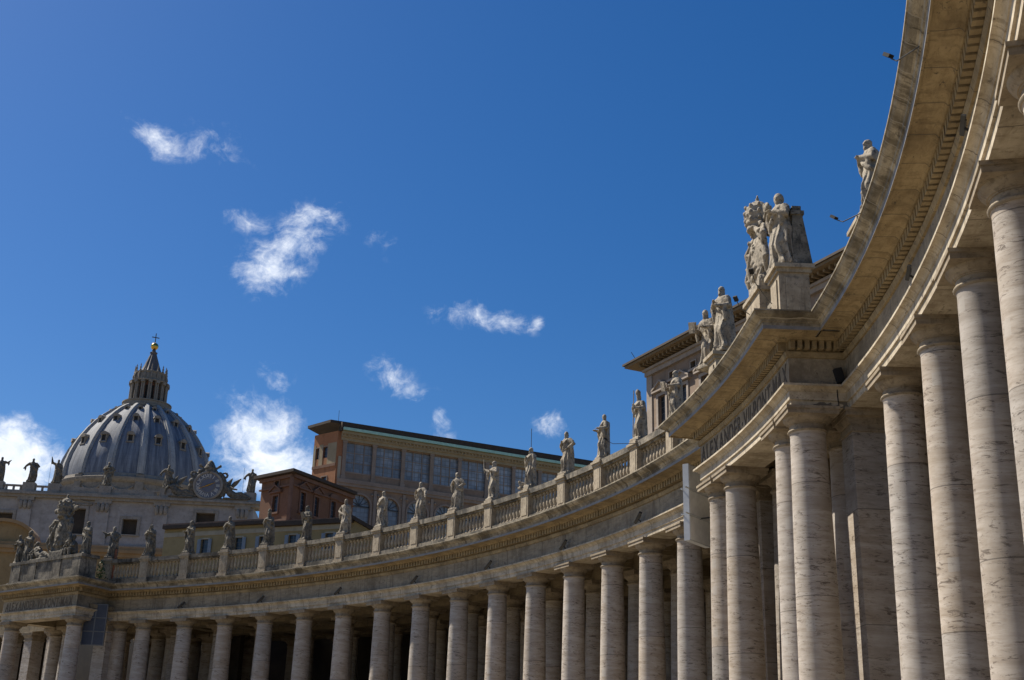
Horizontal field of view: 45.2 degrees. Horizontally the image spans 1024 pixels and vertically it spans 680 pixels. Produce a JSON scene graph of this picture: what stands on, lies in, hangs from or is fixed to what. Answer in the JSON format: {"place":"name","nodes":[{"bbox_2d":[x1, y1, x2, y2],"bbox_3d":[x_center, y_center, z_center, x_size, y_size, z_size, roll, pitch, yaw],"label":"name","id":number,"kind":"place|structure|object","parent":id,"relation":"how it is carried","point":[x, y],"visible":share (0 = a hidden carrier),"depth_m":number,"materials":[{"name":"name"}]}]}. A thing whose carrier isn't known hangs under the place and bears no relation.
{"place":"outdoors","nodes":[
{"label":"outdoors","id":0,"kind":"place"},
{"bbox_2d":[0,518,162,641],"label":"corridor building","id":1,"kind":"structure","parent":0,"point":[12,531],"depth_m":186.11,"materials":[{"name":"paint"}]},
{"bbox_2d":[0,481,259,548],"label":"basilica front","id":2,"kind":"object","parent":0,"point":[132,516],"visible":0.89,"depth_m":229.04,"materials":[{"name":"stone"}]},
{"bbox_2d":[0,457,11,480],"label":"statue","id":3,"kind":"object","parent":2,"relation":"on","point":[3,463],"visible":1,"depth_m":229.72,"materials":[{"name":"stone"}]},
{"bbox_2d":[0,509,16,519],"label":"window","id":4,"kind":"structure","parent":2,"relation":"in","point":[2,515],"depth_m":227.24,"materials":[{"name":"stone"}]},
{"bbox_2d":[23,458,39,481],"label":"statue","id":5,"kind":"object","parent":2,"relation":"on","point":[33,472],"visible":1,"depth_m":230.12,"materials":[{"name":"stone"}]},
{"bbox_2d":[48,457,62,482],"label":"statue","id":6,"kind":"object","parent":2,"relation":"on","point":[57,475],"visible":1,"depth_m":230.46,"materials":[{"name":"stone"}]},
{"bbox_2d":[72,499,91,535],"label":"window","id":7,"kind":"structure","parent":2,"relation":"in","point":[80,516],"depth_m":228.79,"materials":[{"name":"glass"}]},
{"bbox_2d":[102,462,115,485],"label":"statue","id":8,"kind":"object","parent":2,"relation":"on","point":[109,470],"visible":1,"depth_m":231.27,"materials":[{"name":"stone"}]},
{"bbox_2d":[118,516,140,535],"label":"window","id":9,"kind":"structure","parent":2,"relation":"in","point":[130,527],"depth_m":229.07,"materials":[{"name":"glass"}]},
{"bbox_2d":[60,333,209,495],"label":"dome","id":10,"kind":"structure","parent":2,"relation":"on","point":[143,436],"depth_m":363.90,"materials":[{"name":"stone"}]},
{"bbox_2d":[160,465,173,488],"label":"statue","id":11,"kind":"object","parent":2,"relation":"on","point":[169,472],"visible":1,"depth_m":232.28,"materials":[{"name":"stone"}]},
{"bbox_2d":[164,476,195,497],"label":"statue","id":12,"kind":"object","parent":2,"relation":"on","point":[174,486],"visible":1,"depth_m":230.84,"materials":[{"name":"stone"}]},
{"bbox_2d":[192,509,218,521],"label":"window","id":13,"kind":"structure","parent":2,"relation":"in","point":[200,517],"depth_m":231.10,"materials":[{"name":"stone"}]},
{"bbox_2d":[188,460,228,499],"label":"clock","id":14,"kind":"object","parent":2,"relation":"on","point":[208,481],"visible":1,"depth_m":231.81,"materials":[{"name":"stone"}]},
{"bbox_2d":[219,478,250,499],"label":"statue","id":15,"kind":"object","parent":2,"relation":"on","point":[231,493],"visible":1,"depth_m":231.65,"materials":[{"name":"stone"}]},
{"bbox_2d":[242,468,256,492],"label":"statue","id":16,"kind":"object","parent":2,"relation":"on","point":[251,485],"visible":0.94,"depth_m":233.53,"materials":[{"name":"stone"}]},
{"bbox_2d":[160,514,404,574],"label":"house","id":17,"kind":"structure","parent":0,"point":[210,536],"depth_m":144.25,"materials":[{"name":"yellow paint"}]},
{"bbox_2d":[196,538,211,552],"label":"window","id":18,"kind":"structure","parent":17,"relation":"in","point":[206,545],"depth_m":146.07,"materials":[{"name":"beige paint"}]},
{"bbox_2d":[234,536,245,549],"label":"window","id":19,"kind":"structure","parent":17,"relation":"in","point":[240,542],"depth_m":144.51,"materials":[{"name":"glass"}]},
{"bbox_2d":[255,535,263,547],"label":"window","id":20,"kind":"structure","parent":17,"relation":"in","point":[257,540],"depth_m":143.49,"materials":[{"name":"beige paint"}]},
{"bbox_2d":[284,533,299,552],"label":"window","id":21,"kind":"structure","parent":17,"relation":"in","point":[294,537],"depth_m":142.13,"materials":[{"name":"beige paint"}]},
{"bbox_2d":[321,531,336,550],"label":"window","id":22,"kind":"structure","parent":17,"relation":"in","point":[323,535],"depth_m":140.54,"materials":[{"name":"beige paint"}]},
{"bbox_2d":[254,468,356,520],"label":"brick house","id":23,"kind":"structure","parent":0,"point":[290,494],"depth_m":153.38,"materials":[{"name":"red brick"}]},
{"bbox_2d":[268,484,282,514],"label":"window","id":24,"kind":"structure","parent":23,"relation":"in","point":[278,490],"depth_m":152.45,"materials":[{"name":"red stone"}]},
{"bbox_2d":[273,480,280,487],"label":"window","id":25,"kind":"structure","parent":23,"relation":"in","point":[278,483],"depth_m":153.08,"materials":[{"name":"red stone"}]},
{"bbox_2d":[297,481,311,513],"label":"window","id":26,"kind":"structure","parent":23,"relation":"in","point":[301,496],"depth_m":152.63,"materials":[{"name":"red stone"}]},
{"bbox_2d":[312,486,324,518],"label":"window","id":27,"kind":"structure","parent":23,"relation":"in","point":[318,488],"depth_m":154.96,"materials":[{"name":"red stone"}]},
{"bbox_2d":[329,494,340,517],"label":"window","id":28,"kind":"structure","parent":23,"relation":"in","point":[334,496],"depth_m":158.06,"materials":[{"name":"red stone"}]},
{"bbox_2d":[89,429,711,679],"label":"colonnade wing","id":29,"kind":"structure","parent":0,"point":[530,602],"depth_m":80.60,"materials":[{"name":"beige stone"}]},
{"bbox_2d":[102,527,121,558],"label":"statue","id":30,"kind":"object","parent":29,"relation":"on","point":[115,537],"visible":0.99,"depth_m":105.58,"materials":[{"name":"stone"}]},
{"bbox_2d":[111,549,117,578],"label":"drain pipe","id":31,"kind":"object","parent":29,"relation":"on","point":[115,557],"visible":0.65,"depth_m":105.00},
{"bbox_2d":[141,524,156,556],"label":"statue","id":32,"kind":"object","parent":29,"relation":"on","point":[150,538],"visible":0.98,"depth_m":104.02,"materials":[{"name":"stone"}]},
{"bbox_2d":[181,520,195,553],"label":"statue","id":33,"kind":"object","parent":29,"relation":"on","point":[189,535],"visible":0.97,"depth_m":102.13,"materials":[{"name":"stone"}]},
{"bbox_2d":[221,516,235,549],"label":"statue","id":34,"kind":"object","parent":29,"relation":"on","point":[229,532],"visible":0.99,"depth_m":100.01,"materials":[{"name":"stone"}]},
{"bbox_2d":[260,509,274,545],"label":"statue","id":35,"kind":"object","parent":29,"relation":"on","point":[269,533],"visible":0.96,"depth_m":97.73,"materials":[{"name":"stone"}]},
{"bbox_2d":[298,506,312,539],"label":"statue","id":36,"kind":"object","parent":29,"relation":"on","point":[306,515],"visible":0.98,"depth_m":95.13,"materials":[{"name":"stone"}]},
{"bbox_2d":[334,587,341,594],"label":"floodlight","id":37,"kind":"object","parent":29,"relation":"attached to","point":[338,590],"visible":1,"depth_m":90.32,"materials":[{"name":"black metal"}]},
{"bbox_2d":[336,499,351,533],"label":"statue","id":38,"kind":"object","parent":29,"relation":"on","point":[345,510],"visible":0.96,"depth_m":92.56,"materials":[{"name":"stone"}]},
{"bbox_2d":[374,491,388,527],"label":"statue","id":39,"kind":"object","parent":29,"relation":"on","point":[382,513],"visible":0.95,"depth_m":89.73,"materials":[{"name":"stone"}]},
{"bbox_2d":[410,575,417,583],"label":"floodlight","id":40,"kind":"object","parent":29,"relation":"attached to","point":[414,579],"visible":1,"depth_m":84.42,"materials":[{"name":"black metal"}]},
{"bbox_2d":[411,482,426,519],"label":"statue","id":41,"kind":"object","parent":29,"relation":"on","point":[420,498],"visible":0.94,"depth_m":86.58,"materials":[{"name":"stone"}]},
{"bbox_2d":[448,472,465,510],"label":"statue","id":42,"kind":"object","parent":29,"relation":"on","point":[457,487],"visible":0.94,"depth_m":83.44,"materials":[{"name":"stone"}]},
{"bbox_2d":[484,560,491,569],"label":"floodlight","id":43,"kind":"object","parent":29,"relation":"attached to","point":[488,564],"visible":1,"depth_m":77.96,"materials":[{"name":"black metal"}]},
{"bbox_2d":[483,461,500,500],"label":"statue","id":44,"kind":"object","parent":29,"relation":"on","point":[493,486],"visible":0.92,"depth_m":80.22,"materials":[{"name":"stone"}]},
{"bbox_2d":[518,447,536,489],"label":"statue","id":45,"kind":"object","parent":29,"relation":"on","point":[530,459],"visible":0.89,"depth_m":76.72,"materials":[{"name":"stone"}]},
{"bbox_2d":[559,539,566,549],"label":"floodlight","id":46,"kind":"object","parent":29,"relation":"attached to","point":[563,544],"visible":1,"depth_m":70.85,"materials":[{"name":"black metal"}]},
{"bbox_2d":[558,431,574,474],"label":"statue","id":47,"kind":"object","parent":29,"relation":"on","point":[567,460],"visible":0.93,"depth_m":73.08,"materials":[{"name":"stone"}]},
{"bbox_2d":[592,414,610,458],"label":"statue","id":48,"kind":"object","parent":29,"relation":"on","point":[603,431],"visible":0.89,"depth_m":69.42,"materials":[{"name":"stone"}]},
{"bbox_2d":[604,437,638,443],"bbox_3d":[5.817,5.293,64.640,1.978,0.361,0.140,0,-20,4],"label":"lamp","id":49,"kind":"object","parent":29,"relation":"attached to","point":[606,439],"visible":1,"depth_m":64.59,"materials":[{"name":"metal"}]},
{"bbox_2d":[634,511,641,523],"bbox_3d":[6.511,9.146,63.302,0.272,0.565,0.772,9,-21,-18],"label":"floodlight","id":50,"kind":"object","parent":29,"relation":"attached to","point":[636,520],"visible":1,"depth_m":63.23,"materials":[{"name":"black metal"}]},
{"bbox_2d":[630,389,647,441],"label":"statue","id":51,"kind":"object","parent":29,"relation":"on","point":[640,426],"visible":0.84,"depth_m":65.58,"materials":[{"name":"stone"}]},
{"bbox_2d":[660,370,683,416],"bbox_3d":[8.134,2.777,62.071,1.111,2.681,1.124,8,-21,-16],"label":"statue","id":52,"kind":"object","parent":29,"relation":"on","point":[674,389],"visible":0.69,"depth_m":61.84,"materials":[{"name":"stone"}]},
{"bbox_2d":[0,0,905,517],"label":"sky","id":53,"kind":"structure","parent":0,"point":[464,220],"materials":[{"name":"blue"}]},
{"bbox_2d":[308,418,623,544],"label":"palace","id":54,"kind":"structure","parent":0,"point":[369,464],"depth_m":175.35,"materials":[{"name":"paint"}]},
{"bbox_2d":[314,447,319,459],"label":"window","id":55,"kind":"structure","parent":54,"relation":"in","point":[318,449],"depth_m":173.59,"materials":[{"name":"glass"}]},
{"bbox_2d":[322,446,327,457],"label":"window","id":56,"kind":"structure","parent":54,"relation":"in","point":[326,449],"depth_m":172.66,"materials":[{"name":"glass"}]},
{"bbox_2d":[345,443,372,475],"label":"window","id":57,"kind":"structure","parent":54,"relation":"in","point":[358,457],"depth_m":172.53,"materials":[{"name":"glass"}]},
{"bbox_2d":[352,493,371,524],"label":"window","id":58,"kind":"structure","parent":54,"relation":"in","point":[361,506],"depth_m":170.69,"materials":[{"name":"glass"}]},
{"bbox_2d":[375,447,401,479],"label":"window","id":59,"kind":"structure","parent":54,"relation":"in","point":[388,461],"depth_m":174.48,"materials":[{"name":"glass"}]},
{"bbox_2d":[376,497,400,538],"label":"window","id":60,"kind":"structure","parent":54,"relation":"in","point":[392,511],"depth_m":172.66,"materials":[{"name":"glass"}]},
{"bbox_2d":[404,501,428,544],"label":"window","id":61,"kind":"structure","parent":54,"relation":"in","point":[410,509],"depth_m":173.97,"materials":[{"name":"glass"}]},
{"bbox_2d":[404,452,429,484],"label":"window","id":62,"kind":"structure","parent":54,"relation":"in","point":[417,466],"depth_m":176.45,"materials":[{"name":"glass"}]},
{"bbox_2d":[434,504,449,538],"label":"window","id":63,"kind":"structure","parent":54,"relation":"in","point":[440,510],"depth_m":176.13,"materials":[{"name":"glass"}]},
{"bbox_2d":[433,456,457,487],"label":"window","id":64,"kind":"structure","parent":54,"relation":"in","point":[445,469],"depth_m":178.32,"materials":[{"name":"glass"}]},
{"bbox_2d":[461,461,484,491],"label":"window","id":65,"kind":"structure","parent":54,"relation":"in","point":[472,473],"depth_m":180.33,"materials":[{"name":"glass"}]},
{"bbox_2d":[465,516,482,531],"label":"window","id":66,"kind":"structure","parent":54,"relation":"in","point":[476,516],"depth_m":178.18,"materials":[{"name":"glass"}]},
{"bbox_2d":[488,465,511,495],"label":"window","id":67,"kind":"structure","parent":54,"relation":"in","point":[505,474],"depth_m":182.59,"materials":[{"name":"glass"}]},
{"bbox_2d":[515,469,537,492],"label":"window","id":68,"kind":"structure","parent":54,"relation":"in","point":[520,474],"depth_m":184.07,"materials":[{"name":"glass"}]},
{"bbox_2d":[542,473,557,499],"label":"window","id":69,"kind":"structure","parent":54,"relation":"in","point":[545,477],"depth_m":186.19,"materials":[{"name":"glass"}]},
{"bbox_2d":[622,246,845,452],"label":"palace","id":70,"kind":"structure","parent":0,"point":[679,353],"depth_m":111.47,"materials":[{"name":"stone"}]},
{"bbox_2d":[651,379,668,429],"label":"window","id":71,"kind":"structure","parent":70,"relation":"in","point":[656,389],"depth_m":113.98,"materials":[{"name":"stone"}]},
{"bbox_2d":[667,369,674,382],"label":"window","id":72,"kind":"structure","parent":70,"relation":"in","point":[669,379],"depth_m":113.11,"materials":[{"name":"stone"}]},
{"bbox_2d":[671,369,690,400],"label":"window","id":73,"kind":"structure","parent":70,"relation":"in","point":[684,375],"depth_m":110.72,"materials":[{"name":"stone"}]},
{"bbox_2d":[688,358,696,372],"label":"window","id":74,"kind":"structure","parent":70,"relation":"in","point":[690,370],"depth_m":110.07,"materials":[{"name":"stone"}]},
{"bbox_2d":[693,361,708,385],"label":"window","id":75,"kind":"structure","parent":70,"relation":"in","point":[695,372],"depth_m":108.71,"materials":[{"name":"stone"}]},
{"bbox_2d":[811,0,1023,679],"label":"colonnade wing","id":76,"kind":"structure","parent":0,"point":[933,353],"depth_m":29.67,"materials":[{"name":"beige stone"}]},
{"bbox_2d":[830,213,860,221],"bbox_3d":[9.416,-3.545,33.928,0.140,0.360,1.594,14,-24,-31],"label":"lamp","id":77,"kind":"object","parent":76,"relation":"attached to","point":[834,217],"visible":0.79,"depth_m":34.31,"materials":[{"name":"metal"}]},
{"bbox_2d":[855,139,878,215],"bbox_3d":[11.526,-5.264,39.663,0.854,2.696,1.143,3,-20,-3],"label":"statue","id":78,"kind":"object","parent":76,"relation":"on","point":[867,161],"visible":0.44,"depth_m":39.42,"materials":[{"name":"stone"}]},
{"bbox_2d":[883,46,919,61],"bbox_3d":[8.323,-6.189,26.014,0.140,0.421,1.158,13,-23,-29],"label":"lamp","id":79,"kind":"object","parent":76,"relation":"attached to","point":[888,55],"visible":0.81,"depth_m":26.30,"materials":[{"name":"metal"}]},
{"bbox_2d":[905,264,913,280],"bbox_3d":[10.627,-1.752,32.801,0.231,0.434,0.463,-1,-20,6],"label":"floodlight","id":80,"kind":"object","parent":76,"relation":"on","point":[908,274],"visible":0.92,"depth_m":32.77,"materials":[{"name":"black metal"}]},
{"bbox_2d":[959,114,968,135],"bbox_3d":[9.418,-4.422,25.530,0.231,0.434,0.463,-3,-20,12],"label":"floodlight","id":81,"kind":"object","parent":76,"relation":"on","point":[963,123],"visible":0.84,"depth_m":25.50,"materials":[{"name":"black metal"}]},
{"label":"piazza ground","id":82,"kind":"structure","parent":0,"visible":0},
{"bbox_2d":[0,553,244,679],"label":"colonnade pavilion","id":83,"kind":"structure","parent":82,"relation":"on","point":[50,606],"depth_m":105.12,"materials":[{"name":"stone"}]},
{"bbox_2d":[12,535,23,562],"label":"statue","id":84,"kind":"object","parent":83,"relation":"on","point":[19,544],"visible":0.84,"depth_m":108.47,"materials":[{"name":"stone"}]},
{"bbox_2d":[21,530,34,561],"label":"statue","id":85,"kind":"object","parent":83,"relation":"on","point":[29,543],"visible":0.77,"depth_m":108.02,"materials":[{"name":"stone"}]},
{"bbox_2d":[27,544,35,560],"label":"statue","id":86,"kind":"object","parent":83,"relation":"on","point":[30,556],"visible":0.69,"depth_m":106.62,"materials":[{"name":"stone"}]},
{"bbox_2d":[30,542,48,559],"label":"statue","id":87,"kind":"object","parent":83,"relation":"on","point":[39,552],"visible":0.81,"depth_m":106.03,"materials":[{"name":"stone"}]},
{"bbox_2d":[46,494,78,557],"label":"coat of arms","id":88,"kind":"object","parent":83,"relation":"on","point":[59,539],"visible":0.93,"depth_m":105.14},
{"bbox_2d":[64,535,77,554],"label":"statue","id":89,"kind":"object","parent":83,"relation":"on","point":[72,548],"visible":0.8,"depth_m":103.56,"materials":[{"name":"stone"}]},
{"bbox_2d":[79,521,92,553],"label":"statue","id":90,"kind":"object","parent":83,"relation":"on","point":[87,534],"visible":0.93,"depth_m":102.84,"materials":[{"name":"stone"}]},
{"bbox_2d":[80,604,112,645],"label":"screen panel","id":91,"kind":"object","parent":83,"relation":"attached to","point":[93,630],"visible":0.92,"depth_m":101.47,"materials":[{"name":"metal"}]},
{"bbox_2d":[95,561,107,578],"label":"wild shrub","id":92,"kind":"object","parent":83,"relation":"on","point":[99,576],"visible":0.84,"depth_m":103.99,"materials":[{"name":"green plant"}]},
{"bbox_2d":[269,604,705,679],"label":"wall","id":93,"kind":"structure","parent":82,"relation":"on","point":[322,657],"depth_m":114.34,"materials":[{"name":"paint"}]},
{"bbox_2d":[658,262,900,679],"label":"colonnade pavilion","id":94,"kind":"structure","parent":82,"relation":"on","point":[791,469],"depth_m":41.72,"materials":[{"name":"stone"}]},
{"bbox_2d":[681,463,709,547],"bbox_3d":[8.508,7.134,53.437,1.594,3.350,2.730,-12,-24,33],"label":"screen panel","id":95,"kind":"object","parent":94,"relation":"attached to","point":[696,509],"visible":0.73,"depth_m":53.39,"materials":[{"name":"metal"}]},
{"bbox_2d":[688,310,713,372],"bbox_3d":[8.421,-0.042,53.694,1.251,2.744,1.179,14,-23,-31],"label":"statue","id":96,"kind":"object","parent":94,"relation":"on","point":[705,329],"visible":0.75,"depth_m":53.51,"materials":[{"name":"stone"}]},
{"bbox_2d":[710,286,735,350],"bbox_3d":[9.100,-0.863,53.056,1.115,3.089,1.359,0,-20,4],"label":"statue","id":97,"kind":"object","parent":94,"relation":"on","point":[721,311],"visible":0.87,"depth_m":52.58,"materials":[{"name":"stone"}]},
{"bbox_2d":[733,295,749,314],"bbox_3d":[8.529,-1.051,44.185,0.140,0.360,2.436,-12,-24,34],"label":"lamp","id":98,"kind":"object","parent":94,"relation":"attached to","point":[735,298],"visible":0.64,"depth_m":43.36,"materials":[{"name":"metal"}]},
{"bbox_2d":[743,195,771,295],"bbox_3d":[9.418,-3.576,46.914,1.147,4.297,2.769,3,-20,-4],"label":"coat of arms","id":99,"kind":"object","parent":94,"relation":"on","point":[756,256],"visible":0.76,"depth_m":46.64},
{"bbox_2d":[749,268,771,303],"bbox_3d":[8.489,-1.785,41.870,0.140,0.360,2.835,-8,-22,24],"label":"lamp","id":100,"kind":"object","parent":94,"relation":"attached to","point":[751,270],"visible":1,"depth_m":40.88,"materials":[{"name":"metal"}]},
{"bbox_2d":[765,193,796,272],"bbox_3d":[9.708,-3.916,44.671,1.011,3.147,1.457,9,-21,-21],"label":"statue","id":101,"kind":"object","parent":94,"relation":"on","point":[778,223],"visible":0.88,"depth_m":44.31,"materials":[{"name":"stone"}]},
{"bbox_2d":[789,206,812,263],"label":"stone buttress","id":102,"kind":"structure","parent":94,"relation":"on","point":[801,252],"depth_m":44.07,"materials":[{"name":"grey stone"}]},
{"bbox_2d":[832,367,844,405],"bbox_3d":[10.983,1.603,41.244,0.376,1.384,0.280,2,-20,-1],"label":"floodlight","id":103,"kind":"object","parent":94,"relation":"attached to","point":[838,373],"visible":0.97,"depth_m":41.26,"materials":[{"name":"black metal"}]}
]}

